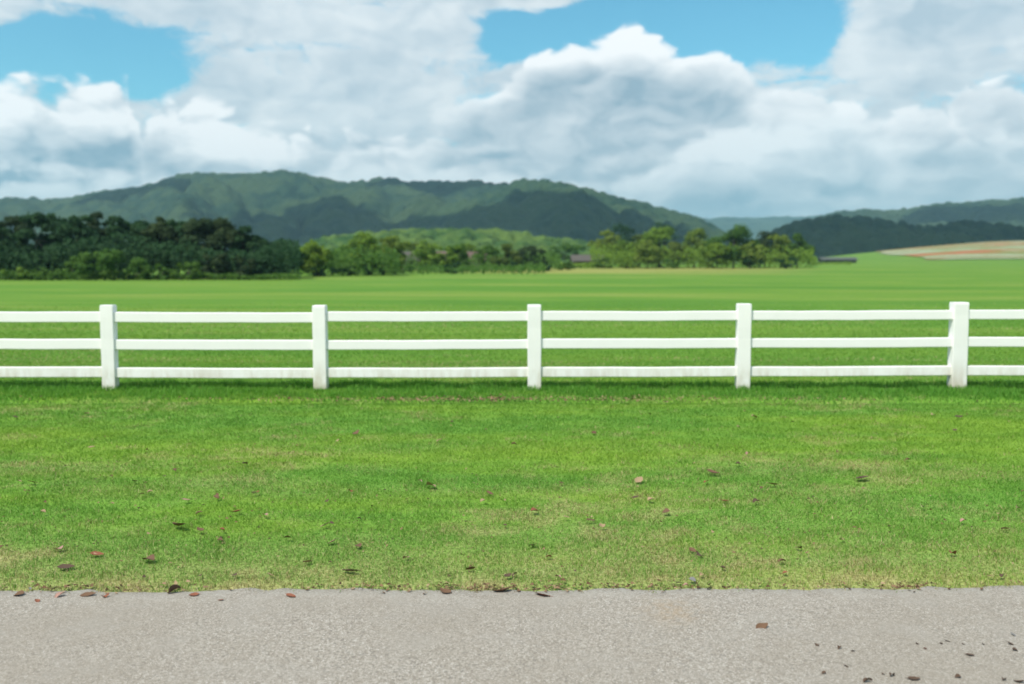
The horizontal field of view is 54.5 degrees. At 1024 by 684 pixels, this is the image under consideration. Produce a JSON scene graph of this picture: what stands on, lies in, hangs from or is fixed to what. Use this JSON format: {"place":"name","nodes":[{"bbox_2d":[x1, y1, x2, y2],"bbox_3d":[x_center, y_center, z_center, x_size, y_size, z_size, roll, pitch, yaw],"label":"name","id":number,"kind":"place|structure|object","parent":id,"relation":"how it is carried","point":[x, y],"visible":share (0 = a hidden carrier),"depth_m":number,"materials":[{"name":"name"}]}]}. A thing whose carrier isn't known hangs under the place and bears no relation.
{"place":"outdoors","nodes":[
{"label":"outdoors","id":0,"kind":"place"},
{"bbox_2d":[0,169,508,261],"bbox_3d":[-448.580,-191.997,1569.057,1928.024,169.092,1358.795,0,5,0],"label":"hills","id":1,"kind":"structure","parent":0,"point":[302,208],"depth_m":1321.67,"materials":[{"name":"green plant"}]},
{"bbox_2d":[284,227,646,262],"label":"hill","id":2,"kind":"structure","parent":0,"point":[479,238],"depth_m":380.05,"materials":[{"name":"green plant"}]},
{"bbox_2d":[0,252,1023,592],"bbox_3d":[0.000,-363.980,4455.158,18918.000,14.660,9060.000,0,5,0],"label":"ground","id":3,"kind":"structure","parent":0,"point":[876,280],"depth_m":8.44,"materials":[{"name":"green plant"}]},
{"bbox_2d":[0,222,17,268],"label":"broadleaf tree","id":4,"kind":"object","parent":3,"relation":"on","point":[3,230],"visible":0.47,"depth_m":88.00,"materials":[{"name":"green plant"}]},
{"bbox_2d":[0,267,29,279],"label":"shrub","id":5,"kind":"object","parent":3,"relation":"on","point":[21,274],"visible":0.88,"depth_m":81.78,"materials":[{"name":"green plant"}]},
{"bbox_2d":[0,215,37,277],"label":"broadleaf tree","id":6,"kind":"object","parent":3,"relation":"on","point":[11,221],"visible":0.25,"depth_m":90.94,"materials":[{"name":"green plant"}]},
{"bbox_2d":[11,211,64,269],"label":"broadleaf tree","id":7,"kind":"object","parent":3,"relation":"on","point":[34,220],"visible":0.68,"depth_m":88.06,"materials":[{"name":"green plant"}]},
{"bbox_2d":[28,268,66,279],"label":"shrub","id":8,"kind":"object","parent":3,"relation":"on","point":[45,271],"visible":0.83,"depth_m":81.65,"materials":[{"name":"green plant"}]},
{"bbox_2d":[34,212,73,277],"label":"broadleaf tree","id":9,"kind":"object","parent":3,"relation":"on","point":[54,223],"visible":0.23,"depth_m":90.85,"materials":[{"name":"green plant"}]},
{"bbox_2d":[53,564,74,568],"bbox_3d":[-2.185,1.094,4.851,0.099,0.007,0.046,1,17,-12],"label":"dead leaf","id":10,"kind":"object","parent":3,"relation":"on","point":[65,566],"visible":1,"depth_m":4.86,"materials":[{"name":"brown plant"}]},
{"bbox_2d":[52,215,99,268],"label":"broadleaf tree","id":11,"kind":"object","parent":3,"relation":"on","point":[68,227],"visible":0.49,"depth_m":88.58,"materials":[{"name":"green plant"}]},
{"bbox_2d":[63,256,90,279],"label":"shrub","id":12,"kind":"object","parent":3,"relation":"on","point":[74,262],"visible":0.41,"depth_m":83.47,"materials":[{"name":"green plant"}]},
{"bbox_2d":[73,211,108,277],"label":"broadleaf tree","id":13,"kind":"object","parent":3,"relation":"on","point":[97,215],"visible":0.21,"depth_m":91.88,"materials":[{"name":"green plant"}]},
{"bbox_2d":[88,551,103,554],"bbox_3d":[-2.122,1.077,5.067,0.082,0.006,0.036,8,19,-15],"label":"dead leaf","id":14,"kind":"object","parent":3,"relation":"on","point":[98,553],"visible":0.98,"depth_m":5.07,"materials":[{"name":"brown plant"}]},
{"bbox_2d":[95,215,132,277],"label":"broadleaf tree","id":15,"kind":"object","parent":3,"relation":"on","point":[122,225],"visible":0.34,"depth_m":91.69,"materials":[{"name":"green plant"}]},
{"bbox_2d":[75,248,153,279],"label":"shrub","id":16,"kind":"object","parent":3,"relation":"on","point":[107,258],"visible":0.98,"depth_m":81.06,"materials":[{"name":"green plant"}]},
{"bbox_2d":[121,219,154,274],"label":"broadleaf tree","id":17,"kind":"object","parent":3,"relation":"on","point":[137,227],"visible":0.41,"depth_m":92.61,"materials":[{"name":"green plant"}]},
{"bbox_2d":[142,554,154,559],"bbox_3d":[-1.816,1.078,4.967,0.060,0.022,0.059,-2,5,-26],"label":"dead leaf","id":18,"kind":"object","parent":3,"relation":"on","point":[151,557],"visible":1,"depth_m":4.97,"materials":[{"name":"brown plant"}]},
{"bbox_2d":[0,232,300,279],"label":"undergrowth","id":19,"kind":"object","parent":3,"relation":"on","point":[278,249],"visible":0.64,"depth_m":85.82,"materials":[{"name":"green plant"}]},
{"bbox_2d":[0,269,300,280],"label":"undergrowth","id":20,"kind":"object","parent":3,"relation":"on","point":[122,274],"visible":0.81,"depth_m":82.45,"materials":[{"name":"green plant"}]},
{"bbox_2d":[141,263,173,279],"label":"shrub","id":21,"kind":"object","parent":3,"relation":"on","point":[160,275],"visible":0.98,"depth_m":81.87,"materials":[{"name":"green plant"}]},
{"bbox_2d":[140,216,178,270],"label":"broadleaf tree","id":22,"kind":"object","parent":3,"relation":"on","point":[158,229],"visible":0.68,"depth_m":88.70,"materials":[{"name":"green plant"}]},
{"bbox_2d":[156,218,197,271],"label":"broadleaf tree","id":23,"kind":"object","parent":3,"relation":"on","point":[176,225],"visible":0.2,"depth_m":91.02,"materials":[{"name":"green plant"}]},
{"bbox_2d":[172,522,184,525],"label":"dead leaf","id":24,"kind":"object","parent":3,"relation":"on","point":[177,524],"visible":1,"depth_m":5.54,"materials":[{"name":"brown plant"}]},
{"bbox_2d":[167,261,206,279],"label":"shrub","id":25,"kind":"object","parent":3,"relation":"on","point":[197,272],"visible":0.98,"depth_m":82.42,"materials":[{"name":"green plant"}]},
{"bbox_2d":[176,216,226,277],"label":"broadleaf tree","id":26,"kind":"object","parent":3,"relation":"on","point":[197,228],"visible":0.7,"depth_m":89.30,"materials":[{"name":"green plant"}]},
{"bbox_2d":[195,253,231,279],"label":"shrub","id":27,"kind":"object","parent":3,"relation":"on","point":[216,262],"visible":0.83,"depth_m":83.94,"materials":[{"name":"green plant"}]},
{"bbox_2d":[204,217,248,252],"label":"broadleaf tree","id":28,"kind":"object","parent":3,"relation":"on","point":[227,227],"visible":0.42,"depth_m":90.56,"materials":[{"name":"green plant"}]},
{"bbox_2d":[222,255,260,279],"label":"shrub","id":29,"kind":"object","parent":3,"relation":"on","point":[244,267],"visible":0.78,"depth_m":84.40,"materials":[{"name":"green plant"}]},
{"bbox_2d":[226,225,261,266],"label":"broadleaf tree","id":30,"kind":"object","parent":3,"relation":"on","point":[249,244],"visible":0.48,"depth_m":91.10,"materials":[{"name":"green plant"}]},
{"bbox_2d":[245,235,274,272],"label":"broadleaf tree","id":31,"kind":"object","parent":3,"relation":"on","point":[262,241],"visible":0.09,"depth_m":91.68,"materials":[{"name":"green plant"}]},
{"bbox_2d":[250,258,286,279],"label":"shrub","id":32,"kind":"object","parent":3,"relation":"on","point":[261,262],"visible":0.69,"depth_m":85.23,"materials":[{"name":"green plant"}]},
{"bbox_2d":[275,239,304,273],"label":"broadleaf tree","id":33,"kind":"object","parent":3,"relation":"on","point":[302,261],"visible":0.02,"depth_m":94.64,"materials":[{"name":"green plant"}]},
{"bbox_2d":[299,238,333,276],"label":"tree","id":34,"kind":"object","parent":3,"relation":"on","point":[311,249],"visible":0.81,"depth_m":98.73,"materials":[{"name":"green plant"}]},
{"bbox_2d":[310,267,335,276],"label":"shrub","id":35,"kind":"object","parent":3,"relation":"on","point":[321,273],"visible":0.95,"depth_m":98.74,"materials":[{"name":"green plant"}]},
{"bbox_2d":[330,266,358,275],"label":"shrub","id":36,"kind":"object","parent":3,"relation":"on","point":[349,273],"visible":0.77,"depth_m":103.27,"materials":[{"name":"green plant"}]},
{"bbox_2d":[335,239,357,249],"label":"tree","id":37,"kind":"object","parent":3,"relation":"on","point":[353,243],"visible":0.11,"depth_m":148.75,"materials":[{"name":"green plant"}]},
{"bbox_2d":[342,569,360,570],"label":"dead leaf","id":38,"kind":"object","parent":3,"relation":"on","point":[351,570],"visible":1,"depth_m":4.77,"materials":[{"name":"brown plant"}]},
{"bbox_2d":[346,230,381,268],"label":"tree","id":39,"kind":"object","parent":3,"relation":"on","point":[366,240],"visible":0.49,"depth_m":106.60,"materials":[{"name":"green plant"}]},
{"bbox_2d":[362,263,386,275],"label":"shrub","id":40,"kind":"object","parent":3,"relation":"on","point":[369,272],"visible":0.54,"depth_m":105.38,"materials":[{"name":"green plant"}]},
{"bbox_2d":[378,235,410,274],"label":"tree","id":41,"kind":"object","parent":3,"relation":"on","point":[392,242],"visible":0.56,"depth_m":110.90,"materials":[{"name":"green plant"}]},
{"bbox_2d":[403,252,426,269],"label":"farm house","id":42,"kind":"structure","parent":3,"relation":"on","point":[409,254],"depth_m":147.32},
{"bbox_2d":[403,242,431,250],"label":"tree","id":43,"kind":"object","parent":3,"relation":"on","point":[413,246],"visible":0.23,"depth_m":174.22,"materials":[{"name":"green plant"}]},
{"bbox_2d":[410,239,437,270],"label":"tree","id":44,"kind":"object","parent":3,"relation":"on","point":[424,253],"visible":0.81,"depth_m":134.60,"materials":[{"name":"green plant"}]},
{"bbox_2d":[295,244,560,275],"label":"undergrowth","id":45,"kind":"object","parent":3,"relation":"on","point":[339,258],"visible":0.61,"depth_m":112.45,"materials":[{"name":"green plant"}]},
{"bbox_2d":[427,245,463,272],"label":"tree","id":46,"kind":"object","parent":3,"relation":"on","point":[443,259],"visible":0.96,"depth_m":126.84,"materials":[{"name":"green plant"}]},
{"bbox_2d":[444,262,460,273],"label":"shrub","id":47,"kind":"object","parent":3,"relation":"on","point":[456,264],"visible":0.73,"depth_m":117.54,"materials":[{"name":"green plant"}]},
{"bbox_2d":[446,243,468,264],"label":"tree","id":48,"kind":"object","parent":3,"relation":"on","point":[463,255],"visible":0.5,"depth_m":138.62,"materials":[{"name":"green plant"}]},
{"bbox_2d":[461,243,479,251],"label":"tree","id":49,"kind":"object","parent":3,"relation":"on","point":[469,246],"visible":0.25,"depth_m":176.08,"materials":[{"name":"green plant"}]},
{"bbox_2d":[461,252,489,268],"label":"farm house","id":50,"kind":"structure","parent":3,"relation":"on","point":[470,253],"depth_m":153.55,"materials":[{"name":"grey"}]},
{"bbox_2d":[473,243,501,265],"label":"tree","id":51,"kind":"object","parent":3,"relation":"on","point":[487,250],"visible":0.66,"depth_m":146.60,"materials":[{"name":"green plant"}]},
{"bbox_2d":[489,243,523,266],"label":"tree","id":52,"kind":"object","parent":3,"relation":"on","point":[507,250],"visible":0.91,"depth_m":140.51,"materials":[{"name":"green plant"}]},
{"bbox_2d":[0,302,1023,389],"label":"ranch fence","id":53,"kind":"object","parent":3,"relation":"on","point":[957,342],"visible":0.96,"depth_m":11.55,"materials":[{"name":"white paint"}]},
{"bbox_2d":[0,383,1023,593],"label":"leaf litter","id":54,"kind":"object","parent":3,"relation":"on","point":[474,584],"visible":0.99,"depth_m":5.19,"materials":[{"name":"brown plant"}]},
{"bbox_2d":[510,261,523,270],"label":"shrub","id":55,"kind":"object","parent":3,"relation":"on","point":[512,263],"visible":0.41,"depth_m":137.09,"materials":[{"name":"green plant"}]},
{"bbox_2d":[510,245,551,264],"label":"tree","id":56,"kind":"object","parent":3,"relation":"on","point":[532,249],"visible":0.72,"depth_m":143.90,"materials":[{"name":"green plant"}]},
{"bbox_2d":[542,263,551,270],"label":"shrub","id":57,"kind":"object","parent":3,"relation":"on","point":[548,268],"visible":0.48,"depth_m":139.49,"materials":[{"name":"green plant"}]},
{"bbox_2d":[539,242,585,261],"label":"tree","id":58,"kind":"object","parent":3,"relation":"on","point":[567,247],"visible":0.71,"depth_m":227.56,"materials":[{"name":"green plant"}]},
{"bbox_2d":[562,261,575,269],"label":"shrub","id":59,"kind":"object","parent":3,"relation":"on","point":[568,264],"visible":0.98,"depth_m":149.37,"materials":[{"name":"green plant"}]},
{"bbox_2d":[570,255,605,267],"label":"farm house","id":60,"kind":"structure","parent":3,"relation":"on","point":[580,258],"depth_m":183.77,"materials":[{"name":"grey"}]},
{"bbox_2d":[587,239,608,254],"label":"tree","id":61,"kind":"object","parent":3,"relation":"on","point":[591,241],"visible":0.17,"depth_m":203.15,"materials":[{"name":"green plant"}]},
{"bbox_2d":[593,258,616,267],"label":"shrub","id":62,"kind":"object","parent":3,"relation":"on","point":[601,260],"visible":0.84,"depth_m":170.79,"materials":[{"name":"green plant"}]},
{"bbox_2d":[595,229,621,264],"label":"tree","id":63,"kind":"object","parent":3,"relation":"on","point":[612,238],"visible":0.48,"depth_m":188.49,"materials":[{"name":"green plant"}]},
{"bbox_2d":[610,223,635,262],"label":"tree","id":64,"kind":"object","parent":3,"relation":"on","point":[625,231],"visible":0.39,"depth_m":247.57,"materials":[{"name":"green plant"}]},
{"bbox_2d":[610,240,637,263],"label":"tree","id":65,"kind":"object","parent":3,"relation":"on","point":[622,244],"visible":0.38,"depth_m":178.52,"materials":[{"name":"green plant"}]},
{"bbox_2d":[619,259,645,268],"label":"shrub","id":66,"kind":"object","parent":3,"relation":"on","point":[626,265],"visible":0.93,"depth_m":168.72,"materials":[{"name":"green plant"}]},
{"bbox_2d":[629,234,645,264],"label":"tree","id":67,"kind":"object","parent":3,"relation":"on","point":[639,236],"visible":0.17,"depth_m":186.75,"materials":[{"name":"green plant"}]},
{"bbox_2d":[635,476,642,481],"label":"dead leaf","id":68,"kind":"object","parent":3,"relation":"on","point":[638,479],"visible":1,"depth_m":6.75,"materials":[{"name":"beige plant"}]},
{"bbox_2d":[632,239,666,268],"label":"tree","id":69,"kind":"object","parent":3,"relation":"on","point":[642,247],"visible":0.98,"depth_m":168.11,"materials":[{"name":"green plant"}]},
{"bbox_2d":[636,226,674,267],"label":"tree","id":70,"kind":"object","parent":3,"relation":"on","point":[654,236],"visible":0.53,"depth_m":175.43,"materials":[{"name":"green plant"}]},
{"bbox_2d":[651,222,681,263],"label":"tree","id":71,"kind":"object","parent":3,"relation":"on","point":[661,225],"visible":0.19,"depth_m":249.80,"materials":[{"name":"green plant"}]},
{"bbox_2d":[655,259,681,268],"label":"shrub","id":72,"kind":"object","parent":3,"relation":"on","point":[674,264],"visible":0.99,"depth_m":166.30,"materials":[{"name":"green plant"}]},
{"bbox_2d":[661,241,691,267],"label":"tree","id":73,"kind":"object","parent":3,"relation":"on","point":[674,247],"visible":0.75,"depth_m":172.18,"materials":[{"name":"green plant"}]},
{"bbox_2d":[681,228,707,266],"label":"tree","id":74,"kind":"object","parent":3,"relation":"on","point":[692,236],"visible":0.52,"depth_m":182.17,"materials":[{"name":"green plant"}]},
{"bbox_2d":[687,259,714,268],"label":"shrub","id":75,"kind":"object","parent":3,"relation":"on","point":[690,261],"visible":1,"depth_m":166.78,"materials":[{"name":"green plant"}]},
{"bbox_2d":[560,242,851,267],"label":"undergrowth","id":76,"kind":"object","parent":3,"relation":"on","point":[810,259],"visible":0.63,"depth_m":172.22,"materials":[{"name":"green plant"}]},
{"bbox_2d":[699,240,718,265],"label":"tree","id":77,"kind":"object","parent":3,"relation":"on","point":[705,241],"visible":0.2,"depth_m":174.23,"materials":[{"name":"green plant"}]},
{"bbox_2d":[700,242,731,268],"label":"tree","id":78,"kind":"object","parent":3,"relation":"on","point":[717,248],"visible":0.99,"depth_m":166.46,"materials":[{"name":"green plant"}]},
{"bbox_2d":[703,223,762,267],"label":"tree","id":79,"kind":"object","parent":3,"relation":"on","point":[734,235],"visible":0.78,"depth_m":170.83,"materials":[{"name":"green plant"}]},
{"bbox_2d":[735,240,766,268],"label":"tree","id":80,"kind":"object","parent":3,"relation":"on","point":[749,248],"visible":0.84,"depth_m":168.28,"materials":[{"name":"green plant"}]},
{"bbox_2d":[742,258,762,268],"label":"shrub","id":81,"kind":"object","parent":3,"relation":"on","point":[750,260],"visible":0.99,"depth_m":166.83,"materials":[{"name":"green plant"}]},
{"bbox_2d":[754,231,780,267],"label":"tree","id":82,"kind":"object","parent":3,"relation":"on","point":[764,240],"visible":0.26,"depth_m":180.06,"materials":[{"name":"green plant"}]},
{"bbox_2d":[767,233,791,267],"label":"tree","id":83,"kind":"object","parent":3,"relation":"on","point":[782,240],"visible":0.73,"depth_m":174.30,"materials":[{"name":"green plant"}]},
{"bbox_2d":[775,257,797,268],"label":"shrub","id":84,"kind":"object","parent":3,"relation":"on","point":[785,265],"visible":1,"depth_m":167.13,"materials":[{"name":"green plant"}]},
{"bbox_2d":[787,233,815,267],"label":"tree","id":85,"kind":"object","parent":3,"relation":"on","point":[800,242],"visible":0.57,"depth_m":176.63,"materials":[{"name":"green plant"}]},
{"bbox_2d":[817,257,858,262],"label":"farm house","id":86,"kind":"structure","parent":3,"relation":"on","point":[838,259],"depth_m":296.53,"materials":[{"name":"grey"}]},
{"bbox_2d":[0,585,1023,683],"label":"road","id":87,"kind":"structure","parent":0,"point":[508,636],"depth_m":3.98,"materials":[{"name":"grey asphalt"}]},
{"bbox_2d":[13,590,24,595],"bbox_3d":[-2.209,1.129,4.474,0.063,0.013,0.042,-16,15,-18],"label":"dead leaf","id":88,"kind":"object","parent":87,"relation":"on","point":[20,592],"visible":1,"depth_m":4.48,"materials":[{"name":"brown plant"}]},
{"bbox_2d":[80,592,95,596],"bbox_3d":[-1.915,1.135,4.472,0.088,0.007,0.039,-8,17,1],"label":"dead leaf","id":89,"kind":"object","parent":87,"relation":"on","point":[87,594],"visible":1,"depth_m":4.48,"materials":[{"name":"brown plant"}]},
{"bbox_2d":[168,584,180,592],"bbox_3d":[-1.531,1.115,4.503,0.057,0.027,0.046,-25,-15,-16],"label":"dead leaf","id":90,"kind":"object","parent":87,"relation":"on","point":[173,587],"visible":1,"depth_m":4.49,"materials":[{"name":"brown plant"}]},
{"bbox_2d":[440,588,450,592],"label":"dead leaf","id":91,"kind":"object","parent":87,"relation":"on","point":[443,590],"visible":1,"depth_m":4.52,"materials":[{"name":"brown plant"}]},
{"bbox_2d":[493,586,512,590],"bbox_3d":[-0.037,1.126,4.531,0.108,0.012,0.054,-6,-11,-20],"label":"dead leaf","id":92,"kind":"object","parent":87,"relation":"on","point":[505,588],"visible":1,"depth_m":4.52,"materials":[{"name":"brown plant"}]},
{"bbox_2d":[755,623,767,628],"bbox_3d":[1.019,1.167,4.076,0.069,0.008,0.037,-18,38,-16],"label":"dead leaf","id":93,"kind":"object","parent":87,"relation":"on","point":[762,625],"visible":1,"depth_m":4.08,"materials":[{"name":"brown plant"}]},
{"bbox_2d":[908,676,919,679],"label":"dead leaf","id":94,"kind":"object","parent":87,"relation":"on","point":[913,677],"visible":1,"depth_m":3.57,"materials":[{"name":"brown plant"}]},
{"bbox_2d":[0,301,1023,384],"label":"pasture grass","id":95,"kind":"structure","parent":0,"point":[485,361],"depth_m":16.54,"materials":[{"name":"green plant"}]},
{"bbox_2d":[0,377,1023,404],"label":"rough grass","id":96,"kind":"structure","parent":0,"point":[583,388],"depth_m":11.31,"materials":[{"name":"green plant"}]},
{"bbox_2d":[0,0,1023,218],"label":"sky","id":97,"kind":"structure","parent":0,"point":[709,109],"materials":[{"name":"white"}]},
{"bbox_2d":[400,178,741,262],"bbox_3d":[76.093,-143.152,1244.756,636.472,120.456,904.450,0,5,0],"label":"hills","id":98,"kind":"structure","parent":0,"point":[547,208],"depth_m":1048.24,"materials":[{"name":"green plant"}]},
{"bbox_2d":[703,215,817,244],"bbox_3d":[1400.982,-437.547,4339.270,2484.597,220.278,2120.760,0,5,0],"label":"hills","id":99,"kind":"structure","parent":0,"point":[755,225],"depth_m":3793.03,"materials":[{"name":"green plant"}]},
{"bbox_2d":[770,214,1023,258],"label":"hills","id":100,"kind":"structure","parent":0,"point":[833,235],"depth_m":734.42,"materials":[{"name":"green plant"}]},
{"bbox_2d":[810,197,1023,226],"bbox_3d":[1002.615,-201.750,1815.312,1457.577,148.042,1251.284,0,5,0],"label":"hills","id":101,"kind":"structure","parent":0,"point":[994,211],"depth_m":1628.19,"materials":[{"name":"green plant"}]},
{"bbox_2d":[875,240,1023,259],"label":"crop field","id":102,"kind":"structure","parent":0,"point":[999,250],"depth_m":423.45,"materials":[{"name":"beige plant"}]}
]}

